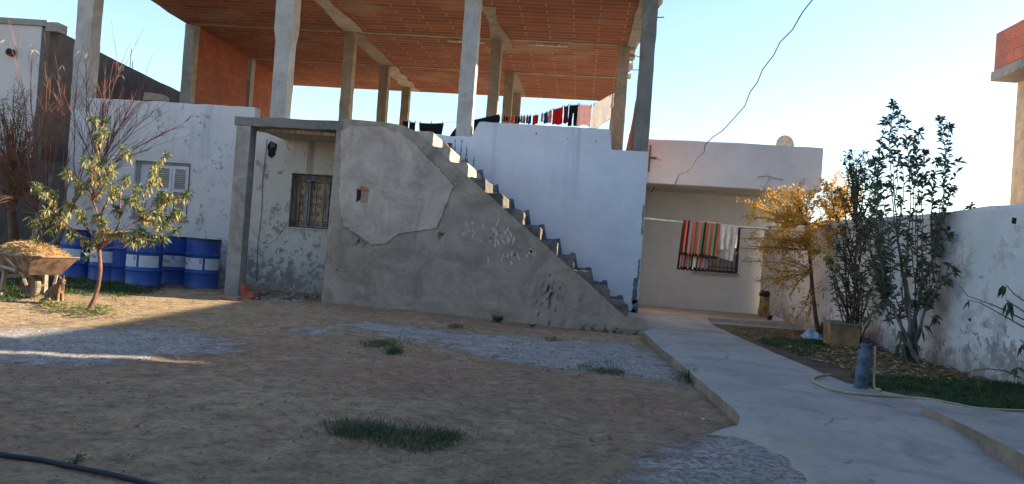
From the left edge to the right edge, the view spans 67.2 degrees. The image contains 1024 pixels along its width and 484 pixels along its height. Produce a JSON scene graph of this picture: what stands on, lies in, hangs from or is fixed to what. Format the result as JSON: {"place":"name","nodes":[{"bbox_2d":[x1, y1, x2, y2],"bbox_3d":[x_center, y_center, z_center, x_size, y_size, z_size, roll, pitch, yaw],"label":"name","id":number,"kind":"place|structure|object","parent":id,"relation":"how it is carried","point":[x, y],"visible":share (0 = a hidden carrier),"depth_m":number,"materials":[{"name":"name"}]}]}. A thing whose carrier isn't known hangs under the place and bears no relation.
{"place":"outdoors","nodes":[
{"label":"outdoors","id":0,"kind":"place"},
{"bbox_2d":[2,296,346,389],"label":"gravel","id":1,"kind":"structure","parent":0,"point":[97,345],"depth_m":7.54,"materials":[{"name":"grey gravel"}]},
{"bbox_2d":[1,308,719,483],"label":"debris","id":2,"kind":"object","parent":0,"point":[328,400],"visible":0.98,"depth_m":5.67,"materials":[{"name":"brown plant"}]},
{"bbox_2d":[0,273,806,483],"bbox_3d":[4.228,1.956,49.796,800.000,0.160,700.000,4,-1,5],"label":"ground","id":3,"kind":"structure","parent":0,"point":[743,461],"depth_m":5.77,"materials":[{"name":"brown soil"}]},
{"bbox_2d":[0,78,49,273],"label":"olive tree","id":4,"kind":"object","parent":3,"relation":"on","point":[13,233],"visible":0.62,"depth_m":13.94,"materials":[{"name":"brown plant"}]},
{"bbox_2d":[0,156,66,248],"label":"block wall","id":5,"kind":"structure","parent":3,"relation":"on","point":[25,233],"depth_m":16.14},
{"bbox_2d":[0,253,79,297],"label":"wheelbarrow","id":6,"kind":"object","parent":3,"relation":"on","point":[31,268],"visible":0.96,"depth_m":10.54,"materials":[{"name":"brown paint"}]},
{"bbox_2d":[0,239,74,256],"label":"straw heap","id":7,"kind":"object","parent":6,"relation":"in","point":[25,247],"visible":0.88,"depth_m":10.54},
{"bbox_2d":[39,275,66,303],"bbox_3d":[-6.138,0.623,10.319,0.346,0.389,0.254,4,-1,-14],"label":"cat","id":8,"kind":"object","parent":3,"relation":"on","point":[55,291],"visible":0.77,"depth_m":10.25},
{"bbox_2d":[58,229,93,278],"bbox_3d":[-7.932,0.217,14.096,0.608,0.884,0.608,4,-1,-25],"label":"steel drum","id":9,"kind":"object","parent":3,"relation":"on","point":[77,268],"visible":0.42,"depth_m":13.84,"materials":[{"name":"blue paint"}]},
{"bbox_2d":[33,298,120,315],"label":"grass","id":10,"kind":"object","parent":3,"relation":"on","point":[105,308],"visible":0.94,"depth_m":9.80,"materials":[{"name":"green plant"}]},
{"bbox_2d":[67,451,86,463],"bbox_3d":[-2.118,1.057,3.756,0.078,0.065,0.086,4,-1,5],"label":"weed","id":11,"kind":"object","parent":3,"relation":"on","point":[78,456],"visible":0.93,"depth_m":3.75,"materials":[{"name":"green plant"}]},
{"bbox_2d":[0,452,157,483],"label":"black hose","id":12,"kind":"object","parent":3,"relation":"on","point":[76,467],"visible":1,"depth_m":3.66,"materials":[{"name":"black rubber"}]},
{"bbox_2d":[0,17,179,163],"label":"white building","id":13,"kind":"structure","parent":3,"relation":"on","point":[34,31],"depth_m":17.11,"materials":[{"name":"paint"}]},
{"bbox_2d":[0,275,184,301],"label":"lawn strip","id":14,"kind":"object","parent":3,"relation":"on","point":[116,286],"visible":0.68,"depth_m":12.09,"materials":[{"name":"green plant"}]},
{"bbox_2d":[0,11,192,276],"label":"bare tree","id":15,"kind":"object","parent":3,"relation":"on","point":[39,207],"visible":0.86,"depth_m":12.78,"materials":[{"name":"brown plant"}]},
{"bbox_2d":[87,231,113,280],"bbox_3d":[-7.363,0.257,14.003,0.608,0.884,0.608,4,-1,-25],"label":"steel drum","id":16,"kind":"object","parent":3,"relation":"on","point":[107,255],"visible":0.43,"depth_m":13.74,"materials":[{"name":"blue paint"}]},
{"bbox_2d":[6,298,201,322],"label":"fallen leaves","id":17,"kind":"object","parent":3,"relation":"on","point":[97,304],"visible":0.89,"depth_m":9.97,"materials":[{"name":"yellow plant"}]},
{"bbox_2d":[22,115,192,311],"bbox_3d":[-5.211,-0.342,9.824,2.365,2.543,1.191,4,-1,5],"label":"leafy tree","id":18,"kind":"object","parent":3,"relation":"on","point":[166,198],"visible":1,"depth_m":9.74,"materials":[{"name":"green plant"}]},
{"bbox_2d":[110,232,132,281],"bbox_3d":[-7.085,0.278,14.073,0.608,0.884,0.608,4,-1,-5],"label":"steel drum","id":19,"kind":"object","parent":3,"relation":"on","point":[118,266],"visible":0.16,"depth_m":13.79,"materials":[{"name":"blue paint"}]},
{"bbox_2d":[125,235,164,286],"bbox_3d":[-6.397,0.321,13.414,0.608,0.884,0.608,4,-1,27],"label":"steel drum","id":20,"kind":"object","parent":3,"relation":"on","point":[143,268],"visible":0.77,"depth_m":13.17,"materials":[{"name":"blue paint"}]},
{"bbox_2d":[160,235,191,284],"bbox_3d":[-6.231,0.341,14.263,0.608,0.884,0.608,5,-1,-37],"label":"steel drum","id":21,"kind":"object","parent":3,"relation":"on","point":[173,266],"visible":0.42,"depth_m":13.99,"materials":[{"name":"blue paint"}]},
{"bbox_2d":[183,238,221,288],"bbox_3d":[-5.584,0.384,13.897,0.608,0.884,0.608,4,-1,5],"label":"steel drum","id":22,"kind":"object","parent":3,"relation":"on","point":[202,262],"visible":1,"depth_m":13.65,"materials":[{"name":"blue paint"}]},
{"bbox_2d":[219,295,241,300],"bbox_3d":[-4.338,0.868,11.870,0.290,0.080,0.180,4,-1,5],"label":"tile piece","id":23,"kind":"object","parent":3,"relation":"on","point":[232,298],"visible":0.9,"depth_m":11.79,"materials":[{"name":"tile"}]},
{"bbox_2d":[240,284,255,298],"bbox_3d":[-4.237,0.802,12.376,0.220,0.229,0.150,4,-1,5],"label":"red bucket piece","id":24,"kind":"object","parent":3,"relation":"on","point":[246,293],"visible":0.92,"depth_m":12.31,"materials":[{"name":"plastic"}]},
{"bbox_2d":[243,292,321,301],"bbox_3d":[-3.901,0.924,13.116,1.160,0.048,1.717,4,-1,5],"label":"rubble","id":25,"kind":"object","parent":3,"relation":"on","point":[282,296],"visible":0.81,"depth_m":13.03,"materials":[{"name":"grey concrete"}]},
{"bbox_2d":[61,0,663,335],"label":"unfinished house","id":26,"kind":"structure","parent":3,"relation":"on","point":[542,225],"depth_m":14.50,"materials":[{"name":"concrete"}]},
{"bbox_2d":[143,92,168,101],"bbox_3d":[-6.892,-2.792,14.907,0.434,0.160,0.180,4,-1,5],"label":"concrete block","id":27,"kind":"object","parent":26,"relation":"on","point":[154,97],"depth_m":14.82,"materials":[{"name":"grey concrete"}]},
{"bbox_2d":[128,160,190,221],"bbox_3d":[-6.723,-0.974,14.808,1.180,1.125,0.170,4,-1,5],"label":"window","id":28,"kind":"structure","parent":26,"relation":"in","point":[175,176],"depth_m":14.79,"materials":[{"name":"wood"}]},
{"bbox_2d":[286,174,332,230],"bbox_3d":[-3.553,-0.735,14.572,1.316,1.050,0.245,4,-1,5],"label":"window","id":29,"kind":"structure","parent":26,"relation":"in","point":[311,197],"depth_m":14.67,"materials":[{"name":"grey glass"}]},
{"bbox_2d":[482,90,620,116],"bbox_3d":[0.556,-3.071,17.932,0.008,0.242,5.888,5,-1,-35],"label":"clothes line","id":30,"kind":"object","parent":26,"relation":"attached to","point":[555,108],"visible":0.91,"depth_m":17.19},
{"bbox_2d":[532,114,538,124],"bbox_3d":[0.542,-2.859,17.919,0.041,0.268,0.216,5,-1,-38],"label":"shirt","id":31,"kind":"object","parent":30,"relation":"hanging from","point":[535,120],"visible":0.99,"depth_m":17.91,"materials":[{"name":"red fabric"}]},
{"bbox_2d":[543,112,547,123],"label":"shorts","id":32,"kind":"object","parent":30,"relation":"hanging from","point":[545,121],"visible":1,"depth_m":17.57,"materials":[{"name":"blue fabric"}]},
{"bbox_2d":[548,109,551,122],"bbox_3d":[0.857,-2.856,17.470,0.036,0.327,0.128,4,-1,-32],"label":"shirt","id":33,"kind":"object","parent":30,"relation":"hanging from","point":[550,116],"visible":1,"depth_m":17.46,"materials":[{"name":"pink fabric"}]},
{"bbox_2d":[552,105,562,124],"bbox_3d":[1.020,-2.829,17.242,0.040,0.430,0.361,5,-1,-36],"label":"shirt","id":34,"kind":"object","parent":30,"relation":"hanging from","point":[557,117],"visible":1,"depth_m":17.24,"materials":[{"name":"red fabric"}]},
{"bbox_2d":[563,104,568,123],"bbox_3d":[1.186,-2.826,16.999,0.042,0.440,0.163,5,-1,-36],"label":"vest","id":35,"kind":"object","parent":30,"relation":"hanging from","point":[565,118],"visible":1,"depth_m":17.00,"materials":[{"name":"brown fabric"}]},
{"bbox_2d":[568,105,577,125],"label":"trousers","id":36,"kind":"object","parent":30,"relation":"hanging from","point":[573,109],"visible":1,"depth_m":16.78,"materials":[{"name":"black fabric"}]},
{"bbox_2d":[576,103,591,126],"bbox_3d":[1.549,-2.714,16.461,0.038,0.574,0.454,5,-1,-34],"label":"shirt","id":37,"kind":"object","parent":30,"relation":"hanging from","point":[584,115],"visible":1,"depth_m":16.45,"materials":[{"name":"pink fabric"}]},
{"bbox_2d":[590,93,611,128],"bbox_3d":[1.861,-2.683,16.021,0.049,0.780,0.618,5,-1,-34],"label":"sheet","id":38,"kind":"object","parent":30,"relation":"hanging from","point":[601,111],"visible":0.96,"depth_m":16.00,"materials":[{"name":"beige fabric"}]},
{"bbox_2d":[610,91,613,107],"bbox_3d":[2.059,-2.913,15.754,0.063,0.335,0.039,4,-1,41],"label":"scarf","id":39,"kind":"object","parent":30,"relation":"hanging from","point":[612,102],"visible":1,"depth_m":15.74,"materials":[{"name":"beige fabric"}]},
{"bbox_2d":[644,217,804,232],"bbox_3d":[4.156,-0.339,15.306,3.403,0.102,0.040,4,-1,5],"label":"drying pole","id":40,"kind":"object","parent":26,"relation":"attached to","point":[655,219],"visible":0.57,"depth_m":15.26,"materials":[{"name":"metal"}]},
{"bbox_2d":[677,220,719,271],"bbox_3d":[3.714,0.088,15.333,0.781,1.012,0.129,4,-1,5],"label":"striped rug","id":41,"kind":"object","parent":40,"relation":"hanging from","point":[698,247],"visible":1,"depth_m":15.30,"materials":[{"name":"fabric"}]},
{"bbox_2d":[717,224,737,260],"bbox_3d":[4.278,0.013,15.281,0.360,0.726,0.131,4,-1,5],"label":"beige cloth","id":42,"kind":"object","parent":40,"relation":"hanging from","point":[728,235],"visible":1,"depth_m":15.24,"materials":[{"name":"beige fabric"}]},
{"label":"clothes line","id":43,"kind":"object","parent":26,"relation":"attached to","visible":0},
{"bbox_2d":[403,119,408,126],"bbox_3d":[-2.259,-2.456,16.312,0.120,0.310,0.038,4,-1,-5],"label":"cloth","id":44,"kind":"object","parent":43,"relation":"hanging from","point":[405,123],"visible":0.45,"depth_m":16.31,"materials":[{"name":"fabric"}]},
{"bbox_2d":[409,121,415,130],"bbox_3d":[-2.116,-2.436,16.314,0.129,0.304,0.034,4,-1,0],"label":"cloth","id":45,"kind":"object","parent":43,"relation":"hanging from","point":[412,125],"visible":0.66,"depth_m":16.31,"materials":[{"name":"black fabric"}]},
{"bbox_2d":[419,121,443,134],"bbox_3d":[-1.714,-2.410,16.320,0.528,0.332,0.052,4,-1,0],"label":"cloth","id":46,"kind":"object","parent":43,"relation":"hanging from","point":[435,128],"visible":0.87,"depth_m":16.32,"materials":[{"name":"black fabric"}]},
{"bbox_2d":[450,114,498,135],"bbox_3d":[-0.784,-2.413,16.259,1.079,0.630,0.020,4,-1,5],"label":"blanket","id":47,"kind":"object","parent":43,"relation":"hanging from","point":[494,119],"visible":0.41,"depth_m":16.23,"materials":[{"name":"black fabric"}]},
{"bbox_2d":[341,336,409,348],"bbox_3d":[-1.477,1.135,8.871,0.704,0.106,0.794,4,-1,24],"label":"grass patch","id":48,"kind":"object","parent":3,"relation":"on","point":[382,342],"visible":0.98,"depth_m":8.76,"materials":[{"name":"green plant"}]},
{"bbox_2d":[357,344,424,357],"bbox_3d":[-1.343,1.147,8.350,0.668,0.096,0.747,4,-1,16],"label":"grass patch","id":49,"kind":"object","parent":3,"relation":"on","point":[393,350],"visible":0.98,"depth_m":8.28,"materials":[{"name":"green plant"}]},
{"bbox_2d":[289,408,503,459],"bbox_3d":[-0.748,1.161,4.783,1.347,0.082,1.076,4,-1,20],"label":"grass patch","id":50,"kind":"object","parent":3,"relation":"on","point":[367,429],"visible":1,"depth_m":4.73,"materials":[{"name":"green plant"}]},
{"bbox_2d":[431,322,468,329],"bbox_3d":[-0.851,1.167,10.869,0.665,0.080,0.563,4,-1,-19],"label":"grass patch","id":51,"kind":"object","parent":3,"relation":"on","point":[454,326],"visible":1,"depth_m":10.85,"materials":[{"name":"green plant"}]},
{"bbox_2d":[491,314,503,323],"bbox_3d":[-0.229,1.190,11.975,0.222,0.156,0.209,4,-1,5],"label":"weed","id":52,"kind":"object","parent":3,"relation":"on","point":[498,319],"visible":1,"depth_m":11.98,"materials":[{"name":"green plant"}]},
{"bbox_2d":[537,336,565,341],"bbox_3d":[0.541,1.315,10.542,0.454,0.050,0.637,4,-1,5],"label":"grass patch","id":53,"kind":"object","parent":3,"relation":"on","point":[552,338],"visible":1,"depth_m":10.55,"materials":[{"name":"green plant"}]},
{"bbox_2d":[562,359,651,377],"bbox_3d":[1.156,1.330,8.280,0.969,0.088,1.289,4,-1,31],"label":"grass patch","id":54,"kind":"object","parent":3,"relation":"on","point":[603,370],"visible":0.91,"depth_m":8.04,"materials":[{"name":"green plant"}]},
{"bbox_2d":[664,362,704,385],"bbox_3d":[1.926,1.350,7.940,0.787,0.152,1.443,4,-1,5],"label":"grass patch","id":55,"kind":"object","parent":3,"relation":"on","point":[687,379],"visible":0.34,"depth_m":7.87,"materials":[{"name":"green plant"}]},
{"bbox_2d":[638,139,822,313],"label":"cream house","id":56,"kind":"structure","parent":3,"relation":"on","point":[715,181],"depth_m":17.79,"materials":[{"name":"paint"}]},
{"bbox_2d":[692,228,740,275],"bbox_3d":[4.755,0.177,17.876,1.060,1.150,0.200,4,-1,5],"label":"window","id":57,"kind":"structure","parent":56,"relation":"in","point":[719,266],"depth_m":17.83,"materials":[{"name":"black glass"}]},
{"bbox_2d":[675,0,812,183],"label":"overhead wire","id":58,"kind":"object","parent":56,"relation":"attached to","point":[748,95],"visible":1,"depth_m":10.89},
{"bbox_2d":[776,135,793,146],"bbox_3d":[8.383,-2.154,23.892,0.492,2.382,0.624,4,-1,32],"label":"satellite dish","id":59,"kind":"object","parent":56,"relation":"on","point":[784,140],"visible":0.51,"depth_m":24.05,"materials":[{"name":"beige metal"}]},
{"bbox_2d":[710,321,806,330],"bbox_3d":[4.874,1.679,14.870,2.403,0.100,0.629,4,-1,2],"label":"terrace step","id":60,"kind":"object","parent":3,"relation":"on","point":[780,328],"visible":0.47,"depth_m":14.72,"materials":[{"name":"concrete"}]},
{"bbox_2d":[853,338,876,388],"bbox_3d":[3.468,1.242,7.580,0.187,0.600,0.132,4,-1,5],"label":"standpipe","id":61,"kind":"object","parent":3,"relation":"on","point":[863,367],"visible":0.92,"depth_m":7.53,"materials":[{"name":"blue paint"}]},
{"bbox_2d":[873,346,1023,411],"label":"garden hose","id":62,"kind":"object","parent":61,"relation":"hanging from","point":[948,402],"visible":0.71,"depth_m":7.20,"materials":[{"name":"beige rubber"}]},
{"bbox_2d":[714,325,1023,407],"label":"garden bed","id":63,"kind":"object","parent":3,"relation":"on","point":[836,370],"visible":0.32,"depth_m":10.12,"materials":[{"name":"soil"}]},
{"bbox_2d":[725,326,821,340],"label":"fallen leaves","id":64,"kind":"object","parent":63,"relation":"on","point":[747,330],"visible":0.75,"depth_m":13.39,"materials":[{"name":"brown plant"}]},
{"bbox_2d":[736,165,868,333],"bbox_3d":[5.380,0.110,14.201,2.803,3.214,2.097,4,-1,5],"label":"golden tree","id":65,"kind":"object","parent":63,"relation":"on","point":[798,216],"visible":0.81,"depth_m":13.94,"materials":[{"name":"yellow plant"}]},
{"bbox_2d":[800,330,822,339],"bbox_3d":[5.182,1.589,13.334,0.362,0.140,0.426,4,-1,5],"label":"plastic bag","id":66,"kind":"object","parent":63,"relation":"on","point":[809,334],"visible":0.97,"depth_m":13.22,"materials":[{"name":"blue plastic"}]},
{"bbox_2d":[823,319,861,347],"bbox_3d":[5.237,1.486,12.242,0.471,0.435,0.491,4,-1,10],"label":"planter","id":67,"kind":"object","parent":63,"relation":"on","point":[839,333],"visible":0.73,"depth_m":12.03,"materials":[{"name":"grey concrete"}]},
{"bbox_2d":[826,146,879,343],"bbox_3d":[5.499,0.094,12.163,1.058,3.133,0.908,4,-1,5],"label":"column shrub","id":68,"kind":"object","parent":63,"relation":"on","point":[855,188],"visible":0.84,"depth_m":12.18,"materials":[{"name":"green plant"}]},
{"bbox_2d":[783,344,981,387],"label":"fallen leaves","id":69,"kind":"object","parent":63,"relation":"on","point":[850,351],"visible":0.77,"depth_m":10.04,"materials":[{"name":"brown plant"}]},
{"bbox_2d":[847,98,975,364],"bbox_3d":[5.538,-0.085,10.554,1.982,3.688,1.294,4,-1,5],"label":"tall shrub","id":70,"kind":"object","parent":63,"relation":"on","point":[910,337],"visible":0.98,"depth_m":10.46,"materials":[{"name":"green plant"}]},
{"bbox_2d":[851,373,1023,411],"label":"grass","id":71,"kind":"structure","parent":63,"relation":"on","point":[980,392],"depth_m":8.01,"materials":[{"name":"green plant"}]},
{"bbox_2d":[962,368,1020,378],"bbox_3d":[5.638,1.558,9.040,0.704,0.170,0.354,4,-1,44],"label":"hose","id":72,"kind":"object","parent":63,"relation":"on","point":[991,369],"visible":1,"depth_m":8.90,"materials":[{"name":"beige plastic"}]},
{"bbox_2d":[760,203,1023,384],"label":"courtyard wall","id":73,"kind":"structure","parent":3,"relation":"on","point":[985,248],"depth_m":10.18,"materials":[{"name":"white paint"}]},
{"bbox_2d":[958,284,1023,379],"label":"sapling","id":74,"kind":"object","parent":3,"relation":"on","point":[1008,304],"visible":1,"depth_m":7.59,"materials":[{"name":"green plant"}]},
{"bbox_2d":[991,19,1023,204],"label":"brick building","id":75,"kind":"structure","parent":3,"relation":"on","point":[1009,59],"depth_m":14.28,"materials":[{"name":"concrete"}]},
{"bbox_2d":[0,0,1023,222],"label":"sky","id":76,"kind":"structure","parent":0,"point":[828,84],"materials":[{"name":"blue"}]},
{"bbox_2d":[638,305,795,327],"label":"terrace paving","id":77,"kind":"structure","parent":0,"point":[731,317],"depth_m":16.09,"materials":[{"name":"grey concrete"}]},
{"bbox_2d":[758,290,769,316],"bbox_3d":[5.638,1.363,17.058,0.356,0.573,0.251,4,-1,5],"label":"sack","id":78,"kind":"object","parent":77,"relation":"on","point":[763,309],"visible":0.67,"depth_m":16.97,"materials":[{"name":"brown fabric"}]},
{"bbox_2d":[772,316,784,320],"bbox_3d":[5.463,1.570,15.788,0.250,0.090,0.090,4,-1,22],"label":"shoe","id":79,"kind":"object","parent":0,"point":[775,318],"visible":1,"depth_m":15.77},
{"bbox_2d":[756,336,830,355],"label":"grass","id":80,"kind":"structure","parent":0,"point":[797,345],"depth_m":11.79,"materials":[{"name":"green plant"}]},
{"bbox_2d":[638,312,1023,483],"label":"path","id":81,"kind":"structure","parent":0,"point":[797,417],"depth_m":5.89,"materials":[{"name":"grey concrete"}]},
{"bbox_2d":[811,373,1023,413],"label":"garden hose","id":82,"kind":"object","parent":81,"relation":"on","point":[854,393],"visible":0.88,"depth_m":7.11,"materials":[{"name":"beige rubber"}]},
{"bbox_2d":[921,405,1023,476],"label":"raised path slab","id":83,"kind":"structure","parent":81,"relation":"on","point":[997,435],"depth_m":5.64,"materials":[{"name":"grey concrete"}]}
]}

